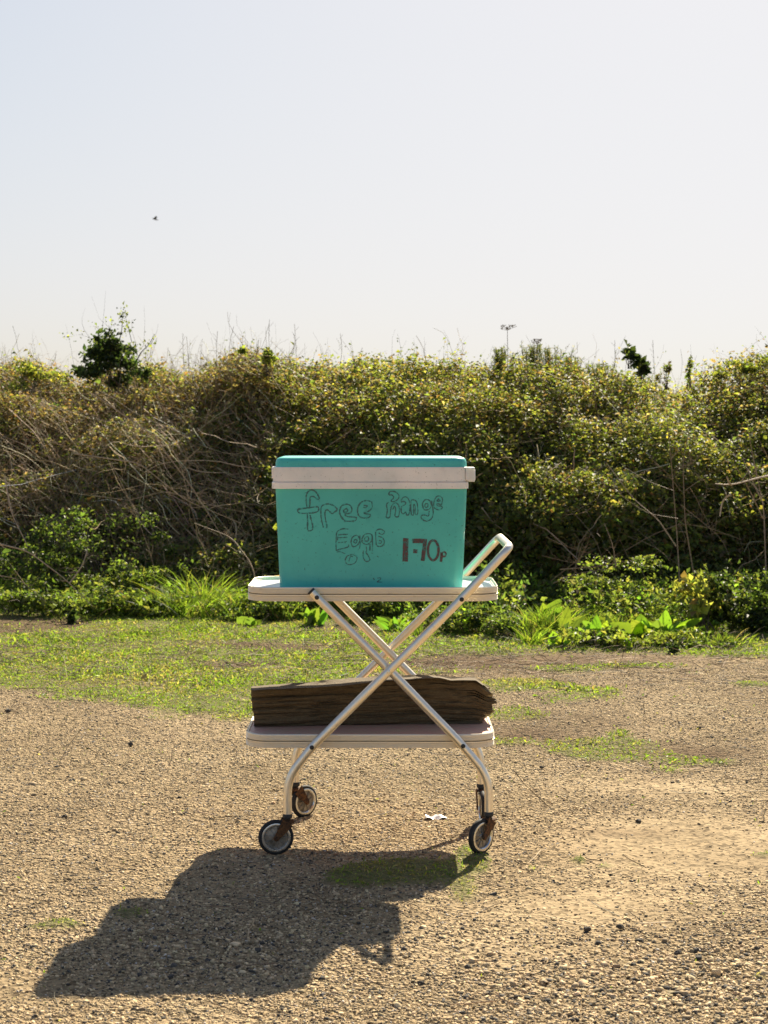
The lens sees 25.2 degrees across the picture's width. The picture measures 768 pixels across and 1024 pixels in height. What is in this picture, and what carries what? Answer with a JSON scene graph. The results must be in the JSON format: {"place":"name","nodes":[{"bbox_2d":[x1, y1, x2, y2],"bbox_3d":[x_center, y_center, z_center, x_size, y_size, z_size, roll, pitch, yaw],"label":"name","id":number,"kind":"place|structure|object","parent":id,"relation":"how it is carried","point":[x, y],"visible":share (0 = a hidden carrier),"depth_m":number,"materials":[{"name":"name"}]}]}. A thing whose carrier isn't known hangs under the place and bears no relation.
{"place":"outdoors","nodes":[
{"label":"outdoors","id":0,"kind":"place"},
{"bbox_2d":[0,606,767,1023],"bbox_3d":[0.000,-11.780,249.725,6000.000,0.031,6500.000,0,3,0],"label":"ground","id":1,"kind":"structure","parent":0,"point":[690,836],"depth_m":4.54,"materials":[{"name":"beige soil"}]},
{"bbox_2d":[0,586,76,617],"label":"weed patch","id":2,"kind":"object","parent":1,"relation":"on","point":[16,600],"visible":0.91,"depth_m":9.70,"materials":[{"name":"green plant"}]},
{"bbox_2d":[0,400,100,606],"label":"bare shrub","id":3,"kind":"object","parent":1,"relation":"on","point":[10,509],"visible":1,"depth_m":9.17,"materials":[{"name":"brown plant"}]},
{"bbox_2d":[0,529,120,593],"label":"weed patch","id":4,"kind":"object","parent":1,"relation":"on","point":[5,553],"visible":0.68,"depth_m":10.40,"materials":[{"name":"green plant"}]},
{"bbox_2d":[6,557,118,594],"bbox_3d":[-1.902,0.426,10.212,0.680,0.314,0.354,0,3,-9],"label":"weed patch","id":5,"kind":"object","parent":1,"relation":"on","point":[46,582],"visible":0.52,"depth_m":10.20,"materials":[{"name":"green plant"}]},
{"bbox_2d":[65,608,79,623],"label":"weed clump","id":6,"kind":"object","parent":1,"relation":"on","point":[72,617],"visible":1,"depth_m":9.37,"materials":[{"name":"green plant"}]},
{"bbox_2d":[49,585,127,612],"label":"weed patch","id":7,"kind":"object","parent":1,"relation":"on","point":[91,591],"visible":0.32,"depth_m":9.81,"materials":[{"name":"green plant"}]},
{"bbox_2d":[28,505,165,588],"bbox_3d":[-1.759,0.250,10.366,0.811,0.577,0.571,2,3,31],"label":"weed patch","id":8,"kind":"object","parent":1,"relation":"on","point":[73,545],"visible":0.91,"depth_m":10.37,"materials":[{"name":"green plant"}]},
{"bbox_2d":[100,553,171,608],"bbox_3d":[-1.531,0.412,10.037,0.539,0.363,0.479,-2,4,-35],"label":"weed patch","id":9,"kind":"object","parent":1,"relation":"on","point":[156,569],"visible":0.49,"depth_m":9.95,"materials":[{"name":"green plant"}]},
{"bbox_2d":[90,590,194,617],"bbox_3d":[-1.348,0.524,9.672,0.555,0.174,0.315,1,3,16],"label":"weed patch","id":10,"kind":"object","parent":1,"relation":"on","point":[151,612],"visible":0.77,"depth_m":9.64,"materials":[{"name":"green plant"}]},
{"bbox_2d":[94,512,211,594],"bbox_3d":[-1.386,0.290,10.441,0.763,0.568,0.504,0,3,8],"label":"weed patch","id":11,"kind":"object","parent":1,"relation":"on","point":[171,550],"visible":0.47,"depth_m":10.43,"materials":[{"name":"green plant"}]},
{"bbox_2d":[0,312,326,596],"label":"bramble hedge","id":12,"kind":"object","parent":1,"relation":"on","point":[211,415],"visible":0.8,"depth_m":11.33,"materials":[{"name":"green plant"}]},
{"bbox_2d":[1,361,74,392],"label":"hedge bush","id":13,"kind":"object","parent":12,"relation":"on","point":[29,370],"visible":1,"depth_m":11.62,"materials":[{"name":"green plant"}]},
{"bbox_2d":[62,291,156,393],"bbox_3d":[-1.890,-1.158,11.749,0.643,0.702,0.404,-1,3,-21],"label":"ivy bush","id":14,"kind":"object","parent":12,"relation":"on","point":[105,353],"visible":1,"depth_m":11.68,"materials":[{"name":"green plant"}]},
{"bbox_2d":[236,345,278,376],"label":"hedge bush","id":15,"kind":"object","parent":12,"relation":"on","point":[269,357],"visible":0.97,"depth_m":11.60,"materials":[{"name":"green plant"}]},
{"bbox_2d":[125,585,209,616],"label":"grass tussock","id":16,"kind":"object","parent":1,"relation":"on","point":[173,613],"depth_m":9.62,"materials":[{"name":"green plant"}]},
{"bbox_2d":[74,393,272,594],"bbox_3d":[-1.173,-0.076,9.547,1.114,1.168,0.132,0,3,0],"label":"bare shrub","id":17,"kind":"object","parent":1,"relation":"on","point":[155,438],"visible":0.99,"depth_m":9.56,"materials":[{"name":"brown plant"}]},
{"bbox_2d":[122,565,248,613],"bbox_3d":[-1.074,0.442,9.777,0.880,0.294,0.598,0,3,0],"label":"grass tussock","id":18,"kind":"object","parent":1,"relation":"on","point":[186,590],"depth_m":9.76,"materials":[{"name":"green plant"}]},
{"bbox_2d":[159,576,256,616],"bbox_3d":[-0.885,0.483,9.656,0.805,0.223,0.409,0,3,0],"label":"grass tussock","id":19,"kind":"object","parent":1,"relation":"on","point":[224,600],"depth_m":9.63,"materials":[{"name":"green plant"}]},
{"bbox_2d":[209,594,287,621],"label":"weed patch","id":20,"kind":"object","parent":1,"relation":"on","point":[257,607],"visible":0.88,"depth_m":9.46,"materials":[{"name":"green plant"}]},
{"bbox_2d":[236,616,262,625],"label":"dock plant","id":21,"kind":"object","parent":1,"relation":"on","point":[244,619],"visible":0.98,"depth_m":9.26,"materials":[{"name":"green plant"}]},
{"bbox_2d":[253,600,321,616],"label":"weed patch","id":22,"kind":"object","parent":1,"relation":"on","point":[308,603],"visible":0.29,"depth_m":9.54,"materials":[{"name":"green plant"}]},
{"bbox_2d":[299,607,327,625],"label":"dock plant","id":23,"kind":"object","parent":1,"relation":"on","point":[312,617],"visible":0.94,"depth_m":9.24,"materials":[{"name":"green plant"}]},
{"bbox_2d":[341,601,393,624],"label":"weed patch","id":24,"kind":"object","parent":1,"relation":"on","point":[364,610],"visible":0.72,"depth_m":9.41,"materials":[{"name":"green plant"}]},
{"bbox_2d":[246,534,512,854],"bbox_3d":[-0.015,0.462,4.535,0.683,0.790,0.472,0,3,0],"label":"serving trolley","id":25,"kind":"object","parent":1,"relation":"on","point":[275,836],"visible":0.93,"depth_m":4.36,"materials":[{"name":"metal"}]},
{"bbox_2d":[272,456,474,586],"bbox_3d":[-0.028,0.022,4.511,0.524,0.337,0.274,0,3,0],"label":"coolbox","id":26,"kind":"object","parent":25,"relation":"on","point":[370,521],"visible":1,"depth_m":4.38,"materials":[{"name":"teal plastic"}]},
{"bbox_2d":[251,675,497,725],"bbox_3d":[-0.028,0.490,4.531,0.650,0.137,0.235,0,3,-5],"label":"timber block","id":27,"kind":"object","parent":25,"relation":"on","point":[448,700],"depth_m":4.49,"materials":[{"name":"brown wood"}]},
{"bbox_2d":[0,608,767,1019],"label":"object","id":28,"kind":"object","parent":1,"relation":"on","point":[326,652],"visible":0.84,"depth_m":7.63,"materials":[{"name":"green plant"}]},
{"bbox_2d":[0,553,767,634],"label":"undergrowth","id":29,"kind":"object","parent":1,"relation":"on","point":[519,583],"visible":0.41,"depth_m":9.43,"materials":[{"name":"green plant"}]},
{"bbox_2d":[541,523,656,583],"bbox_3d":[1.130,0.220,9.021,0.614,0.323,0.102,0,3,0],"label":"bare shrub","id":30,"kind":"object","parent":29,"relation":"on","point":[575,568],"visible":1,"depth_m":9.03,"materials":[{"name":"brown plant"}]},
{"bbox_2d":[607,412,738,582],"bbox_3d":[1.553,-0.075,9.196,0.744,0.920,0.124,0,3,0],"label":"bare shrub","id":31,"kind":"object","parent":29,"relation":"on","point":[683,465],"visible":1,"depth_m":9.22,"materials":[{"name":"brown plant"}]},
{"bbox_2d":[719,492,730,515],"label":"dead branch","id":32,"kind":"object","parent":31,"relation":"hanging from","point":[727,496],"visible":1,"depth_m":9.19,"materials":[{"name":"wood"}]},
{"bbox_2d":[715,467,767,485],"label":"dead branch","id":33,"kind":"object","parent":31,"relation":"attached to","point":[765,476],"visible":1,"depth_m":9.14,"materials":[{"name":"wood"}]},
{"bbox_2d":[0,579,767,623],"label":"rough grass","id":34,"kind":"structure","parent":1,"relation":"on","point":[203,614],"depth_m":9.60,"materials":[{"name":"green plant"}]},
{"bbox_2d":[374,616,409,631],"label":"dock plant","id":35,"kind":"object","parent":1,"relation":"on","point":[384,623],"visible":0.88,"depth_m":8.98,"materials":[{"name":"green plant"}]},
{"bbox_2d":[394,616,440,635],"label":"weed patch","id":36,"kind":"object","parent":1,"relation":"on","point":[417,629],"depth_m":8.82,"materials":[{"name":"green plant"}]},
{"bbox_2d":[220,328,646,616],"bbox_3d":[0.360,-0.328,11.347,2.798,1.852,3.553,0,3,8],"label":"leafy hedge","id":37,"kind":"object","parent":1,"relation":"on","point":[536,469],"visible":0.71,"depth_m":10.85,"materials":[{"name":"green plant"}]},
{"bbox_2d":[483,346,514,394],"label":"gorse bush","id":38,"kind":"object","parent":37,"relation":"on","point":[502,354],"visible":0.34,"depth_m":11.78,"materials":[{"name":"green plant"}]},
{"bbox_2d":[511,341,541,399],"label":"gorse bush","id":39,"kind":"object","parent":37,"relation":"on","point":[532,352],"visible":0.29,"depth_m":11.79,"materials":[{"name":"green plant"}]},
{"bbox_2d":[531,339,541,369],"bbox_3d":[1.042,-1.044,11.760,0.077,0.285,0.073,-1,3,-15],"label":"dry seed head","id":40,"kind":"object","parent":37,"relation":"on","point":[537,340],"visible":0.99,"depth_m":11.76},
{"bbox_2d":[528,343,574,394],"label":"gorse bush","id":41,"kind":"object","parent":37,"relation":"on","point":[547,357],"visible":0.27,"depth_m":11.79,"materials":[{"name":"green plant"}]},
{"bbox_2d":[563,354,584,397],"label":"gorse bush","id":42,"kind":"object","parent":37,"relation":"on","point":[566,359],"visible":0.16,"depth_m":11.78,"materials":[{"name":"green plant"}]},
{"bbox_2d":[425,814,446,819],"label":"litter","id":43,"kind":"object","parent":1,"relation":"on","point":[438,816],"visible":1,"depth_m":4.72,"materials":[{"name":"white paper"}]},
{"bbox_2d":[398,601,509,634],"bbox_3d":[0.375,0.557,8.943,0.607,0.178,0.358,0,3,0],"label":"weed patch","id":44,"kind":"object","parent":1,"relation":"on","point":[476,617],"visible":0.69,"depth_m":8.90,"materials":[{"name":"green plant"}]},
{"bbox_2d":[479,611,529,636],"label":"weed patch","id":45,"kind":"object","parent":1,"relation":"on","point":[498,626],"visible":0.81,"depth_m":8.72,"materials":[{"name":"green plant"}]},
{"bbox_2d":[500,624,548,644],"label":"plant","id":46,"kind":"object","parent":1,"relation":"on","point":[539,637],"depth_m":8.51,"materials":[{"name":"green plant"}]},
{"bbox_2d":[485,603,588,637],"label":"grass tussock","id":47,"kind":"object","parent":1,"relation":"on","point":[533,624],"depth_m":8.69,"materials":[{"name":"green plant"}]},
{"bbox_2d":[521,598,561,619],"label":"dock plant","id":48,"kind":"object","parent":1,"relation":"on","point":[555,603],"visible":0.3,"depth_m":8.88,"materials":[{"name":"green plant"}]},
{"bbox_2d":[497,604,615,635],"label":"grass tussock","id":49,"kind":"object","parent":1,"relation":"on","point":[562,610],"depth_m":8.73,"materials":[{"name":"green plant"}]},
{"bbox_2d":[548,631,573,646],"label":"dock plant","id":50,"kind":"object","parent":1,"relation":"on","point":[560,640],"visible":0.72,"depth_m":8.37,"materials":[{"name":"green plant"}]},
{"bbox_2d":[543,606,600,638],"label":"dock plant","id":51,"kind":"object","parent":1,"relation":"on","point":[566,615],"visible":0.3,"depth_m":8.57,"materials":[{"name":"green plant"}]},
{"bbox_2d":[548,607,623,628],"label":"grass tussock","id":52,"kind":"object","parent":1,"relation":"on","point":[584,619],"depth_m":8.78,"materials":[{"name":"green plant"}]},
{"bbox_2d":[583,926,590,931],"bbox_3d":[0.437,0.896,3.692,0.017,0.011,0.010,0,3,0],"label":"stone","id":53,"kind":"object","parent":1,"relation":"on","point":[587,928],"visible":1,"depth_m":3.69,"materials":[{"name":"grey stone"}]},
{"bbox_2d":[569,615,606,640],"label":"dock plant","id":54,"kind":"object","parent":1,"relation":"on","point":[595,622],"visible":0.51,"depth_m":8.50,"materials":[{"name":"green plant"}]},
{"bbox_2d":[548,622,641,648],"bbox_3d":[1.027,0.615,8.400,0.490,0.147,0.386,0,3,0],"label":"weed patch","id":55,"kind":"object","parent":1,"relation":"on","point":[611,635],"visible":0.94,"depth_m":8.34,"materials":[{"name":"green plant"}]},
{"bbox_2d":[582,615,611,626],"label":"dock plant","id":56,"kind":"object","parent":1,"relation":"on","point":[587,623],"visible":0.12,"depth_m":8.59,"materials":[{"name":"green plant"}]},
{"bbox_2d":[589,621,611,638],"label":"dock plant","id":57,"kind":"object","parent":1,"relation":"on","point":[605,624],"visible":0.22,"depth_m":8.54,"materials":[{"name":"green plant"}]},
{"bbox_2d":[582,610,648,624],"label":"grass tussock","id":58,"kind":"object","parent":1,"relation":"on","point":[618,617],"depth_m":8.73,"materials":[{"name":"green plant"}]},
{"bbox_2d":[616,924,623,928],"bbox_3d":[0.509,0.894,3.707,0.016,0.012,0.013,2,4,34],"label":"stone","id":59,"kind":"object","parent":1,"relation":"on","point":[619,926],"visible":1,"depth_m":3.70,"materials":[{"name":"grey stone"}]},
{"bbox_2d":[557,553,685,618],"bbox_3d":[1.337,0.404,9.326,0.769,0.359,0.483,0,3,0],"label":"bramble mound","id":60,"kind":"object","parent":1,"relation":"on","point":[603,580],"visible":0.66,"depth_m":9.31,"materials":[{"name":"green plant"}]},
{"bbox_2d":[617,634,636,648],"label":"dock plant","id":61,"kind":"object","parent":1,"relation":"on","point":[630,644],"visible":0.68,"depth_m":8.28,"materials":[{"name":"green plant"}]},
{"bbox_2d":[593,614,667,638],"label":"dock plant","id":62,"kind":"object","parent":1,"relation":"on","point":[639,624],"visible":0.57,"depth_m":8.47,"materials":[{"name":"green plant"}]},
{"bbox_2d":[643,621,677,634],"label":"dock plant","id":63,"kind":"object","parent":1,"relation":"on","point":[650,624],"visible":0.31,"depth_m":8.52,"materials":[{"name":"green plant"}]},
{"bbox_2d":[564,332,767,615],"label":"shrubby hedge","id":64,"kind":"object","parent":1,"relation":"on","point":[718,415],"visible":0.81,"depth_m":10.46,"materials":[{"name":"green plant"}]},
{"bbox_2d":[584,361,615,408],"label":"gorse bush","id":65,"kind":"object","parent":64,"relation":"on","point":[598,366],"visible":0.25,"depth_m":11.77,"materials":[{"name":"green plant"}]},
{"bbox_2d":[621,339,639,368],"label":"ivy shoot","id":66,"kind":"object","parent":64,"relation":"on","point":[629,353],"visible":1,"depth_m":11.68,"materials":[{"name":"green plant"}]},
{"bbox_2d":[629,353,651,379],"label":"ivy shoot","id":67,"kind":"object","parent":64,"relation":"on","point":[642,364],"visible":0.98,"depth_m":11.69,"materials":[{"name":"green plant"}]},
{"bbox_2d":[618,496,674,547],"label":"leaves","id":68,"kind":"object","parent":64,"relation":"on","point":[650,510],"visible":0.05,"depth_m":10.25,"materials":[{"name":"green plant"}]},
{"bbox_2d":[655,361,671,389],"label":"hedge shoot","id":69,"kind":"object","parent":64,"relation":"attached to","point":[668,366],"visible":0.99,"depth_m":11.57,"materials":[{"name":"green plant"}]},
{"bbox_2d":[684,354,693,388],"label":"hedge shoot","id":70,"kind":"object","parent":64,"relation":"attached to","point":[689,366],"visible":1,"depth_m":11.56,"materials":[{"name":"green plant"}]},
{"bbox_2d":[711,352,767,389],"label":"hedge bush","id":71,"kind":"object","parent":64,"relation":"on","point":[750,368],"visible":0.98,"depth_m":11.59,"materials":[{"name":"green plant"}]},
{"bbox_2d":[667,639,680,653],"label":"weed clump","id":72,"kind":"object","parent":1,"relation":"on","point":[675,645],"visible":0.99,"depth_m":8.10,"materials":[{"name":"green plant"}]},
{"bbox_2d":[651,610,701,631],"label":"dock plant","id":73,"kind":"object","parent":1,"relation":"on","point":[664,623],"visible":0.5,"depth_m":8.59,"materials":[{"name":"green plant"}]},
{"bbox_2d":[614,625,742,648],"bbox_3d":[1.401,0.625,8.349,0.680,0.126,0.308,0,3,0],"label":"weed patch","id":74,"kind":"object","parent":1,"relation":"on","point":[659,637],"visible":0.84,"depth_m":8.33,"materials":[{"name":"green plant"}]},
{"bbox_2d":[672,623,702,636],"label":"dock plant","id":75,"kind":"object","parent":1,"relation":"on","point":[680,626],"visible":0.2,"depth_m":8.56,"materials":[{"name":"green plant"}]},
{"bbox_2d":[669,570,734,630],"bbox_3d":[1.646,0.482,8.838,0.341,0.363,0.336,-1,3,-22],"label":"yellow shrub","id":76,"kind":"object","parent":1,"relation":"on","point":[693,591],"visible":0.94,"depth_m":8.82,"materials":[{"name":"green plant"}]},
{"bbox_2d":[670,628,767,647],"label":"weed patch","id":77,"kind":"object","parent":1,"relation":"on","point":[735,639],"depth_m":8.40,"materials":[{"name":"green plant"}]},
{"bbox_2d":[681,570,767,631],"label":"weed patch","id":78,"kind":"object","parent":1,"relation":"on","point":[763,587],"visible":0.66,"depth_m":8.95,"materials":[{"name":"green plant"}]},
{"bbox_2d":[683,571,767,632],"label":"weed patch","id":79,"kind":"object","parent":1,"relation":"on","point":[736,604],"visible":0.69,"depth_m":8.88,"materials":[{"name":"green plant"}]},
{"bbox_2d":[736,419,767,577],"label":"bare shrub","id":80,"kind":"object","parent":1,"relation":"on","point":[763,516],"visible":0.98,"depth_m":9.28,"materials":[{"name":"brown plant"}]},
{"bbox_2d":[0,604,767,1020],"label":"grass","id":81,"kind":"structure","parent":0,"point":[218,678],"depth_m":7.80,"materials":[{"name":"green plant"}]},
{"bbox_2d":[0,0,767,405],"label":"sky","id":82,"kind":"structure","parent":0,"point":[583,174],"materials":[{"name":"white"}]},
{"bbox_2d":[500,324,516,383],"bbox_3d":[0.851,-1.075,11.756,0.110,0.411,0.103,0,3,0],"label":"dry seed head","id":83,"kind":"object","parent":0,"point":[506,328],"visible":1,"depth_m":11.76}
]}

